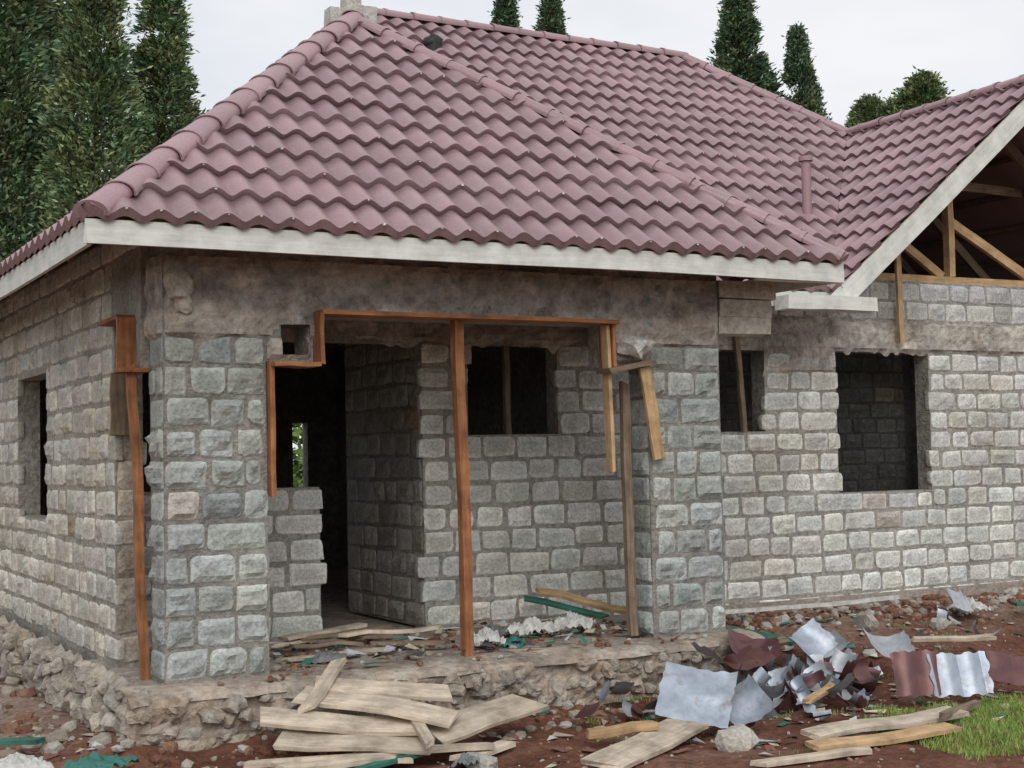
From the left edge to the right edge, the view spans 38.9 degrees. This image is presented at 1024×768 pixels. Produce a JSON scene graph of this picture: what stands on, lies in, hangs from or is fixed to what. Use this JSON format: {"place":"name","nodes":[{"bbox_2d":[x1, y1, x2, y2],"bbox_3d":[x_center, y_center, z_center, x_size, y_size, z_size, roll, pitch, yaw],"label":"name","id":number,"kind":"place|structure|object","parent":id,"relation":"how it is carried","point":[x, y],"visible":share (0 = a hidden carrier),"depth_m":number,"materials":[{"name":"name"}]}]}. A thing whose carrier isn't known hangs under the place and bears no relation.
{"place":"outdoors","nodes":[
{"label":"outdoors","id":0,"kind":"place"},
{"bbox_2d":[0,460,1023,767],"bbox_3d":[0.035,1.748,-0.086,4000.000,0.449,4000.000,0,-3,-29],"label":"ground","id":1,"kind":"structure","parent":0,"point":[522,752],"depth_m":9.81,"materials":[{"name":"soil"}]},
{"bbox_2d":[0,737,45,745],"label":"green board","id":2,"kind":"object","parent":1,"relation":"on","point":[23,741],"visible":1,"depth_m":9.43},
{"bbox_2d":[0,752,53,767],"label":"plastic sack","id":3,"kind":"object","parent":1,"relation":"on","point":[16,760],"visible":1,"depth_m":8.78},
{"bbox_2d":[0,0,81,261],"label":"conifer tree","id":4,"kind":"object","parent":1,"relation":"on","point":[21,50],"visible":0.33,"depth_m":39.54,"materials":[{"name":"green plant"}]},
{"bbox_2d":[3,0,84,251],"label":"conifer tree","id":5,"kind":"object","parent":1,"relation":"on","point":[52,16],"visible":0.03,"depth_m":45.91,"materials":[{"name":"green plant"}]},
{"bbox_2d":[27,0,154,240],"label":"conifer tree","id":6,"kind":"object","parent":1,"relation":"on","point":[100,82],"visible":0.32,"depth_m":38.05,"materials":[{"name":"green plant"}]},
{"bbox_2d":[62,751,139,767],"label":"teal sheet","id":7,"kind":"object","parent":1,"relation":"on","point":[94,759],"visible":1,"depth_m":8.46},
{"bbox_2d":[122,0,209,165],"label":"conifer tree","id":8,"kind":"object","parent":1,"relation":"on","point":[164,52],"visible":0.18,"depth_m":42.09,"materials":[{"name":"green plant"}]},
{"bbox_2d":[292,423,302,486],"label":"shrubs","id":9,"kind":"object","parent":1,"relation":"on","point":[297,466],"visible":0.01,"depth_m":26.24,"materials":[{"name":"green plant"}]},
{"bbox_2d":[271,755,412,767],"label":"wooden plank","id":10,"kind":"object","parent":1,"relation":"on","point":[346,762],"visible":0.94,"depth_m":8.73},
{"bbox_2d":[243,742,495,767],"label":"wooden plank","id":11,"kind":"object","parent":10,"relation":"on","point":[265,763],"visible":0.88,"depth_m":8.85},
{"bbox_2d":[273,730,434,754],"bbox_3d":[-0.968,2.214,8.965,1.012,0.046,0.261,4,10,-9],"label":"wooden plank","id":12,"kind":"object","parent":11,"relation":"on","point":[301,741],"visible":0.98,"depth_m":8.91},
{"bbox_2d":[260,706,417,735],"bbox_3d":[-1.071,2.135,9.128,1.039,0.047,0.260,5,11,-6],"label":"wooden plank","id":13,"kind":"object","parent":12,"relation":"on","point":[332,722],"visible":0.89,"depth_m":9.09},
{"bbox_2d":[298,658,346,713],"bbox_3d":[-1.236,1.971,9.513,0.123,0.036,0.788,-12,11,12],"label":"wooden plank","id":14,"kind":"object","parent":13,"relation":"on","point":[319,691],"visible":1,"depth_m":9.46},
{"bbox_2d":[291,686,458,728],"bbox_3d":[-0.875,2.065,9.317,1.057,0.054,0.254,7,11,10],"label":"wooden plank","id":15,"kind":"object","parent":13,"relation":"on","point":[430,714],"visible":0.96,"depth_m":9.27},
{"bbox_2d":[315,676,452,701],"bbox_3d":[-0.845,2.021,9.601,0.918,0.040,0.260,5,9,-3],"label":"wooden plank","id":16,"kind":"object","parent":15,"relation":"on","point":[423,691],"visible":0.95,"depth_m":9.58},
{"bbox_2d":[408,699,434,748],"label":"wooden plank","id":17,"kind":"object","parent":13,"relation":"on","point":[424,734],"visible":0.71,"depth_m":8.98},
{"bbox_2d":[425,694,549,744],"bbox_3d":[-0.192,2.177,9.473,0.304,0.037,0.986,15,15,42],"label":"wooden plank","id":18,"kind":"object","parent":11,"relation":"on","point":[470,721],"visible":0.8,"depth_m":9.47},
{"bbox_2d":[0,615,764,751],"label":"plinth","id":19,"kind":"structure","parent":1,"relation":"on","point":[97,696],"depth_m":10.29,"materials":[{"name":"stone"}]},
{"bbox_2d":[450,320,473,656],"bbox_3d":[-0.361,0.765,10.618,0.089,2.500,0.104,0,-3,-29],"label":"prop post","id":20,"kind":"object","parent":19,"relation":"on","point":[463,486],"visible":0.96,"depth_m":10.60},
{"bbox_2d":[354,743,453,767],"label":"green board","id":21,"kind":"object","parent":1,"relation":"on","point":[380,764],"visible":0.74,"depth_m":8.78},
{"bbox_2d":[464,752,497,767],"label":"stone block","id":22,"kind":"object","parent":1,"relation":"on","point":[487,761],"depth_m":8.86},
{"bbox_2d":[449,740,515,760],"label":"wooden plank","id":23,"kind":"object","parent":1,"relation":"on","point":[502,745],"visible":0.7,"depth_m":9.17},
{"bbox_2d":[487,0,522,27],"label":"conifer tree","id":24,"kind":"object","parent":1,"relation":"on","point":[504,12],"visible":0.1,"depth_m":55.41,"materials":[{"name":"green plant"}]},
{"bbox_2d":[0,220,1023,680],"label":"stone courses","id":25,"kind":"object","parent":1,"relation":"on","point":[186,506],"visible":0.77,"depth_m":12.65,"materials":[{"name":"stone"}]},
{"bbox_2d":[0,218,1023,683],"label":"stone wall","id":26,"kind":"structure","parent":1,"relation":"on","point":[312,400],"depth_m":13.24,"materials":[{"name":"stone"}]},
{"bbox_2d":[109,373,129,435],"bbox_3d":[-2.813,0.139,10.450,0.170,0.467,0.038,0,-3,-29],"label":"side board","id":27,"kind":"object","parent":26,"relation":"attached to","point":[119,423],"visible":0.6,"depth_m":10.42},
{"bbox_2d":[116,317,135,367],"bbox_3d":[-2.640,-0.272,9.973,0.165,0.386,0.038,0,-3,-29],"label":"side frame upright","id":28,"kind":"object","parent":26,"relation":"attached to","point":[125,341],"visible":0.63,"depth_m":9.95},
{"bbox_2d":[267,360,276,496],"bbox_3d":[-1.641,0.304,9.893,0.042,0.936,0.069,0,-3,-29],"label":"frame upright","id":29,"kind":"object","parent":26,"relation":"attached to","point":[271,431],"visible":1,"depth_m":9.87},
{"bbox_2d":[266,361,321,368],"bbox_3d":[-1.498,-0.132,9.990,0.365,0.040,0.211,0,-3,-29],"label":"frame step","id":30,"kind":"object","parent":26,"relation":"attached to","point":[292,364],"visible":1,"depth_m":9.91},
{"bbox_2d":[313,311,325,364],"bbox_3d":[-1.352,-0.316,10.080,0.038,0.382,0.202,0,-3,-29],"label":"frame upright","id":31,"kind":"object","parent":26,"relation":"attached to","point":[318,344],"visible":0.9,"depth_m":10.01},
{"bbox_2d":[315,309,619,325],"bbox_3d":[-0.285,-0.484,10.681,2.452,0.037,0.234,0,-3,-29],"label":"frame head","id":32,"kind":"object","parent":26,"relation":"attached to","point":[450,317],"visible":0.97,"depth_m":10.56},
{"bbox_2d":[638,366,664,459],"bbox_3d":[1.095,0.228,11.363,0.111,0.737,0.038,-10,2,-29],"label":"prop board","id":33,"kind":"object","parent":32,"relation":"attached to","point":[652,412],"visible":1,"depth_m":11.35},
{"bbox_2d":[502,346,511,434],"bbox_3d":[-0.048,0.057,12.893,0.054,0.805,0.064,0,-3,-29],"label":"window prop","id":34,"kind":"object","parent":26,"relation":"on","point":[506,391],"depth_m":12.87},
{"bbox_2d":[0,98,1023,301],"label":"roof sheet rear","id":35,"kind":"object","parent":26,"relation":"on","point":[1000,214],"visible":0.12,"depth_m":17.82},
{"bbox_2d":[0,202,87,275],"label":"roof tiles","id":36,"kind":"object","parent":35,"relation":"on","point":[58,228],"visible":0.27,"depth_m":9.90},
{"bbox_2d":[0,220,90,299],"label":"fascia side","id":37,"kind":"structure","parent":35,"relation":"attached to","point":[69,244],"depth_m":9.96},
{"bbox_2d":[84,218,844,282],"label":"fascia front","id":38,"kind":"structure","parent":37,"relation":"attached to","point":[137,233],"depth_m":9.96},
{"bbox_2d":[324,0,376,25],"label":"chimney blocks","id":39,"kind":"structure","parent":35,"relation":"on","point":[331,13],"depth_m":15.87,"materials":[{"name":"concrete"}]},
{"bbox_2d":[90,20,849,264],"bbox_3d":[-0.670,-2.146,11.621,6.020,2.502,3.056,0,-3,-29],"label":"roof","id":40,"kind":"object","parent":35,"relation":"on","point":[315,118],"visible":0.99,"depth_m":10.93,"materials":[{"name":"tile"}]},
{"bbox_2d":[72,8,1023,259],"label":"ridge caps","id":41,"kind":"object","parent":35,"relation":"attached to","point":[134,176],"visible":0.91,"depth_m":12.09,"materials":[{"name":"tile"}]},
{"bbox_2d":[377,14,833,129],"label":"roof tiles","id":42,"kind":"object","parent":35,"relation":"on","point":[528,64],"visible":0.77,"depth_m":17.05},
{"bbox_2d":[518,90,846,292],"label":"roof tiles","id":43,"kind":"object","parent":35,"relation":"on","point":[683,140],"visible":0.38,"depth_m":15.97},
{"bbox_2d":[747,279,835,292],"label":"fascia","id":44,"kind":"structure","parent":35,"relation":"attached to","point":[784,286],"depth_m":12.26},
{"bbox_2d":[798,155,812,213],"bbox_3d":[3.095,-2.006,15.230,0.180,0.770,0.180,0,-3,-29],"label":"vent pipe","id":45,"kind":"object","parent":35,"relation":"attached to","point":[805,161],"visible":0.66,"depth_m":15.19,"materials":[{"name":"metal"}]},
{"bbox_2d":[894,253,904,342],"bbox_3d":[3.991,-0.990,14.956,0.067,1.144,0.042,-1,-3,-29],"label":"hanging batten","id":46,"kind":"object","parent":35,"relation":"hanging from","point":[899,299],"visible":0.76,"depth_m":14.94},
{"bbox_2d":[830,81,1023,291],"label":"roof tiles gable","id":47,"kind":"structure","parent":35,"relation":"on","point":[896,171],"depth_m":15.39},
{"bbox_2d":[831,99,1023,314],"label":"barge board","id":48,"kind":"object","parent":35,"relation":"attached to","point":[925,213],"visible":0.98,"depth_m":14.32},
{"bbox_2d":[775,294,877,312],"bbox_3d":[2.957,-0.754,13.626,1.086,0.140,0.207,0,-3,-29],"label":"eave return","id":49,"kind":"object","parent":48,"relation":"attached to","point":[829,303],"visible":0.98,"depth_m":13.51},
{"bbox_2d":[866,224,1023,257],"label":"purlin","id":50,"kind":"object","parent":35,"relation":"attached to","point":[981,234],"visible":0.47,"depth_m":17.95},
{"bbox_2d":[938,181,1022,197],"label":"truss tie","id":51,"kind":"object","parent":35,"relation":"attached to","point":[992,190],"visible":0.5,"depth_m":16.49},
{"bbox_2d":[598,324,616,366],"bbox_3d":[0.746,-0.303,11.292,0.035,0.350,0.212,0,-3,-29],"label":"frame upright","id":52,"kind":"object","parent":26,"relation":"attached to","point":[613,344],"visible":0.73,"depth_m":11.21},
{"bbox_2d":[600,325,615,472],"bbox_3d":[0.742,0.112,11.207,0.034,1.144,0.098,-1,-4,-29],"label":"frame upright","id":53,"kind":"object","parent":26,"relation":"attached to","point":[608,403],"visible":1,"depth_m":11.19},
{"bbox_2d":[596,359,655,373],"bbox_3d":[0.880,-0.132,11.289,0.471,0.047,0.210,-10,3,-34],"label":"frame step","id":54,"kind":"object","parent":26,"relation":"attached to","point":[626,367],"visible":0.97,"depth_m":11.20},
{"bbox_2d":[733,336,747,432],"bbox_3d":[2.193,0.000,13.925,0.059,0.947,0.046,-2,-4,-29],"label":"window prop","id":55,"kind":"object","parent":26,"relation":"attached to","point":[740,385],"depth_m":13.91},
{"bbox_2d":[876,273,1023,286],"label":"tie plate","id":56,"kind":"object","parent":26,"relation":"on","point":[954,280],"visible":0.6,"depth_m":15.51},
{"bbox_2d":[886,231,944,275],"bbox_3d":[4.247,-1.378,15.324,0.920,0.098,0.058,34,-18,-23],"label":"truss strut","id":57,"kind":"object","parent":56,"relation":"on","point":[922,260],"visible":0.67,"depth_m":15.36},
{"bbox_2d":[940,173,955,276],"bbox_3d":[4.678,-1.816,15.585,0.087,1.346,0.099,-1,-3,-29],"label":"truss post","id":58,"kind":"object","parent":56,"relation":"on","point":[948,240],"visible":0.61,"depth_m":15.54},
{"bbox_2d":[954,219,1023,280],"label":"truss strut","id":59,"kind":"object","parent":56,"relation":"on","point":[988,249],"visible":1,"depth_m":15.84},
{"bbox_2d":[992,124,1023,172],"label":"truss strut","id":60,"kind":"object","parent":56,"relation":"on","point":[1012,151],"visible":0.44,"depth_m":16.20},
{"bbox_2d":[0,587,1023,767],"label":"rubble","id":61,"kind":"object","parent":1,"relation":"on","point":[62,733],"visible":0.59,"depth_m":10.76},
{"bbox_2d":[725,595,899,613],"bbox_3d":[2.813,2.052,13.492,2.031,0.052,0.040,0,-3,-27],"label":"plastic pipe","id":62,"kind":"object","parent":61,"relation":"on","point":[798,606],"visible":0.98,"depth_m":13.45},
{"bbox_2d":[24,598,1023,767],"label":"litter","id":63,"kind":"object","parent":1,"relation":"on","point":[490,645],"visible":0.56,"depth_m":10.68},
{"bbox_2d":[531,0,569,34],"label":"conifer tree","id":64,"kind":"object","parent":1,"relation":"on","point":[551,15],"visible":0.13,"depth_m":55.52,"materials":[{"name":"green plant"}]},
{"bbox_2d":[82,565,1023,691],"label":"floor slab","id":65,"kind":"structure","parent":1,"relation":"on","point":[335,612],"depth_m":12.57,"materials":[{"name":"concrete"}]},
{"bbox_2d":[125,363,150,679],"bbox_3d":[-2.537,0.931,9.837,0.082,2.161,0.061,-2,-3,-29],"label":"side post","id":66,"kind":"object","parent":65,"relation":"on","point":[138,526],"visible":0.99,"depth_m":9.81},
{"bbox_2d":[289,640,363,647],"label":"wooden plank","id":67,"kind":"object","parent":65,"relation":"on","point":[343,642],"visible":1,"depth_m":10.80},
{"bbox_2d":[338,625,440,636],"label":"wooden plank","id":68,"kind":"object","parent":67,"relation":"on","point":[380,631],"visible":1,"depth_m":10.99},
{"bbox_2d":[337,634,392,639],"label":"wooden plank","id":69,"kind":"object","parent":65,"relation":"on","point":[379,636],"visible":0.8,"depth_m":11.35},
{"bbox_2d":[269,637,338,647],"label":"wooden plank","id":70,"kind":"object","parent":69,"relation":"on","point":[282,643],"visible":0.5,"depth_m":10.86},
{"bbox_2d":[298,629,359,640],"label":"wooden plank","id":71,"kind":"object","parent":70,"relation":"on","point":[331,635],"visible":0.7,"depth_m":11.04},
{"bbox_2d":[278,622,366,640],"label":"wooden plank","id":72,"kind":"object","parent":71,"relation":"on","point":[299,635],"visible":1,"depth_m":11.12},
{"bbox_2d":[370,640,450,645],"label":"wooden plank","id":73,"kind":"object","parent":65,"relation":"on","point":[415,642],"visible":0.97,"depth_m":10.97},
{"bbox_2d":[474,626,505,646],"bbox_3d":[-0.215,1.923,11.042,0.350,0.158,0.204,4,-13,-31],"label":"plastic sack","id":74,"kind":"object","parent":65,"relation":"on","point":[485,634],"visible":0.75,"depth_m":11.00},
{"bbox_2d":[504,616,558,636],"bbox_3d":[0.142,1.946,11.635,0.469,0.164,0.305,3,-10,-32],"label":"plastic sack","id":75,"kind":"object","parent":65,"relation":"on","point":[533,625],"visible":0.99,"depth_m":11.57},
{"bbox_2d":[524,595,608,618],"bbox_3d":[0.451,1.896,12.319,0.762,0.031,0.112,10,15,16],"label":"green board","id":76,"kind":"object","parent":65,"relation":"on","point":[566,607],"visible":1,"depth_m":12.30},
{"bbox_2d":[535,587,626,614],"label":"wooden plank","id":77,"kind":"object","parent":76,"relation":"on","point":[581,600],"visible":0.87,"depth_m":12.33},
{"bbox_2d":[553,610,595,630],"bbox_3d":[0.486,1.926,11.827,0.371,0.158,0.279,-8,-7,10],"label":"plastic sack","id":78,"kind":"object","parent":65,"relation":"on","point":[570,619],"visible":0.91,"depth_m":11.76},
{"bbox_2d":[619,381,638,635],"bbox_3d":[0.919,0.979,11.443,0.083,2.007,0.063,-1,-2,-29],"label":"prop post","id":79,"kind":"object","parent":65,"relation":"on","point":[627,506],"visible":1,"depth_m":11.42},
{"bbox_2d":[143,250,1023,376],"bbox_3d":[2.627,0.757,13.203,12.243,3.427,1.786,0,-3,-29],"label":"concrete beams","id":80,"kind":"structure","parent":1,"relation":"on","point":[243,294],"depth_m":11.16,"materials":[{"name":"concrete"}]},
{"bbox_2d":[575,680,609,717],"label":"metal roofing sheet","id":81,"kind":"object","parent":1,"relation":"on","point":[587,710],"visible":1,"depth_m":9.92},
{"bbox_2d":[580,718,712,767],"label":"wooden plank","id":82,"kind":"object","parent":1,"relation":"on","point":[639,748],"visible":0.9,"depth_m":9.10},
{"bbox_2d":[586,720,659,738],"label":"wooden plank","id":83,"kind":"object","parent":82,"relation":"on","point":[619,729],"visible":1,"depth_m":9.38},
{"bbox_2d":[655,661,737,727],"bbox_3d":[1.260,2.125,9.938,0.518,0.048,0.504,11,41,9],"label":"metal roofing sheet","id":84,"kind":"object","parent":1,"relation":"on","point":[687,693],"visible":1,"depth_m":9.93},
{"bbox_2d":[714,724,759,751],"bbox_3d":[1.444,2.313,9.367,0.255,0.214,0.228,-3,-3,28],"label":"concrete chunk","id":85,"kind":"object","parent":1,"relation":"on","point":[741,737],"visible":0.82,"depth_m":9.30,"materials":[{"name":"concrete"}]},
{"bbox_2d":[736,670,745,685],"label":"metal roofing sheet","id":86,"kind":"object","parent":1,"relation":"on","point":[741,677],"visible":0.27,"depth_m":11.00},
{"bbox_2d":[723,653,745,680],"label":"metal roofing sheet","id":87,"kind":"object","parent":86,"relation":"on","point":[731,658],"visible":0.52,"depth_m":10.98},
{"bbox_2d":[691,641,776,669],"bbox_3d":[1.665,2.053,10.959,0.686,0.136,0.314,11,2,-38],"label":"metal roofing sheet","id":88,"kind":"object","parent":87,"relation":"on","point":[747,657],"visible":0.96,"depth_m":11.01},
{"bbox_2d":[706,0,791,101],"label":"conifer tree","id":89,"kind":"object","parent":1,"relation":"on","point":[738,39],"visible":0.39,"depth_m":54.95,"materials":[{"name":"green plant"}]},
{"bbox_2d":[730,674,774,724],"bbox_3d":[1.593,2.196,10.000,0.335,0.083,0.380,-26,31,-9],"label":"metal roofing sheet","id":90,"kind":"object","parent":1,"relation":"on","point":[751,701],"visible":0.71,"depth_m":9.99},
{"bbox_2d":[766,666,777,671],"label":"metal roofing sheet","id":91,"kind":"object","parent":1,"relation":"on","point":[769,668],"visible":0.08,"depth_m":11.25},
{"bbox_2d":[750,646,774,670],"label":"metal roofing sheet","id":92,"kind":"object","parent":91,"relation":"on","point":[770,663],"visible":0.44,"depth_m":11.27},
{"bbox_2d":[727,624,780,656],"bbox_3d":[1.870,2.025,11.291,0.416,0.121,0.312,14,23,2],"label":"metal roofing sheet","id":93,"kind":"object","parent":92,"relation":"on","point":[737,641],"visible":0.78,"depth_m":11.35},
{"bbox_2d":[783,675,810,704],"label":"metal roofing sheet","id":94,"kind":"object","parent":1,"relation":"on","point":[797,682],"visible":0.93,"depth_m":10.66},
{"bbox_2d":[581,621,1023,760],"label":"grass","id":95,"kind":"structure","parent":1,"relation":"on","point":[1003,726],"depth_m":9.75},
{"bbox_2d":[779,21,833,120],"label":"conifer tree","id":96,"kind":"object","parent":1,"relation":"on","point":[798,69],"visible":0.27,"depth_m":60.29,"materials":[{"name":"green plant"}]},
{"bbox_2d":[750,746,871,766],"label":"wooden plank","id":97,"kind":"object","parent":1,"relation":"on","point":[813,756],"visible":1,"depth_m":8.79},
{"bbox_2d":[830,648,859,672],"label":"metal roofing sheet","id":98,"kind":"object","parent":1,"relation":"on","point":[839,659],"visible":0.6,"depth_m":11.55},
{"bbox_2d":[852,612,878,630],"bbox_3d":[3.225,2.184,13.197,0.145,0.219,0.289,0,-3,-29],"label":"stone block","id":99,"kind":"object","parent":1,"relation":"on","point":[868,621],"depth_m":13.11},
{"bbox_2d":[844,90,889,127],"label":"conifer tree","id":100,"kind":"object","parent":1,"relation":"on","point":[864,110],"visible":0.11,"depth_m":57.49,"materials":[{"name":"green plant"}]},
{"bbox_2d":[853,657,884,682],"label":"metal roofing sheet","id":101,"kind":"object","parent":1,"relation":"on","point":[862,673],"visible":0.84,"depth_m":11.11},
{"bbox_2d":[805,722,961,751],"bbox_3d":[2.396,2.265,9.309,1.215,0.052,0.157,0,3,-29],"label":"wooden plank","id":102,"kind":"object","parent":1,"relation":"on","point":[903,735],"visible":0.96,"depth_m":9.26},
{"bbox_2d":[800,706,969,739],"bbox_3d":[2.493,2.255,9.652,1.326,0.052,0.197,-1,3,-29],"label":"wooden plank","id":103,"kind":"object","parent":1,"relation":"on","point":[847,727],"visible":0.92,"depth_m":9.57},
{"bbox_2d":[939,700,979,719],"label":"wooden plank","id":104,"kind":"object","parent":103,"relation":"on","point":[951,711],"visible":0.95,"depth_m":9.97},
{"bbox_2d":[862,626,914,657],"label":"metal roofing sheet","id":105,"kind":"object","parent":1,"relation":"on","point":[885,646],"visible":0.88,"depth_m":11.73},
{"bbox_2d":[875,66,954,115],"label":"conifer tree","id":106,"kind":"object","parent":1,"relation":"on","point":[923,86],"visible":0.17,"depth_m":55.10,"materials":[{"name":"green plant"}]},
{"bbox_2d":[889,649,941,697],"bbox_3d":[3.017,2.153,10.788,0.383,0.358,0.031,-1,-27,1],"label":"metal roofing sheet","id":107,"kind":"object","parent":1,"relation":"on","point":[912,670],"visible":1,"depth_m":10.79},
{"bbox_2d":[911,634,996,641],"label":"wooden plank","id":108,"kind":"object","parent":1,"relation":"on","point":[981,637],"visible":0.97,"depth_m":12.38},
{"bbox_2d":[926,651,993,697],"bbox_3d":[3.334,2.158,10.793,0.485,0.345,0.028,-1,-27,-7],"label":"metal roofing sheet","id":109,"kind":"object","parent":1,"relation":"on","point":[965,674],"visible":1,"depth_m":10.79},
{"bbox_2d":[986,650,1023,685],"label":"metal roofing sheet","id":110,"kind":"object","parent":1,"relation":"on","point":[1004,667],"visible":0.94,"depth_m":11.13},
{"label":"metal roofing sheet","id":111,"kind":"object","parent":1,"relation":"on","visible":0},
{"bbox_2d":[777,660,833,693],"bbox_3d":[2.214,2.254,10.968,0.401,0.187,0.094,-23,-23,-13],"label":"metal roofing sheet","id":112,"kind":"object","parent":111,"relation":"on","point":[817,666],"visible":0.3,"depth_m":11.02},
{"bbox_2d":[806,654,823,666],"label":"metal roofing sheet","id":113,"kind":"object","parent":112,"relation":"on","point":[815,658],"visible":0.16,"depth_m":11.29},
{"bbox_2d":[789,618,838,662],"bbox_3d":[2.359,2.042,11.435,0.396,0.301,0.124,-28,-22,-46],"label":"metal roofing sheet","id":114,"kind":"object","parent":113,"relation":"on","point":[811,636],"visible":0.99,"depth_m":11.52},
{"bbox_2d":[2,0,1023,458],"label":"sky","id":115,"kind":"structure","parent":0,"point":[860,47],"materials":[{"name":"white"}]},
{"bbox_3d":[4.803,-1.049,16.779,4.818,0.109,0.092,0,-3,-29],"label":"tie plate","id":116,"kind":"object","parent":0,"visible":0},
{"bbox_2d":[917,199,990,278],"bbox_3d":[5.007,-1.824,16.939,2.206,0.110,0.056,43,-22,-20],"label":"truss strut","id":117,"kind":"object","parent":116,"relation":"on","point":[970,262],"visible":0.33,"depth_m":17.08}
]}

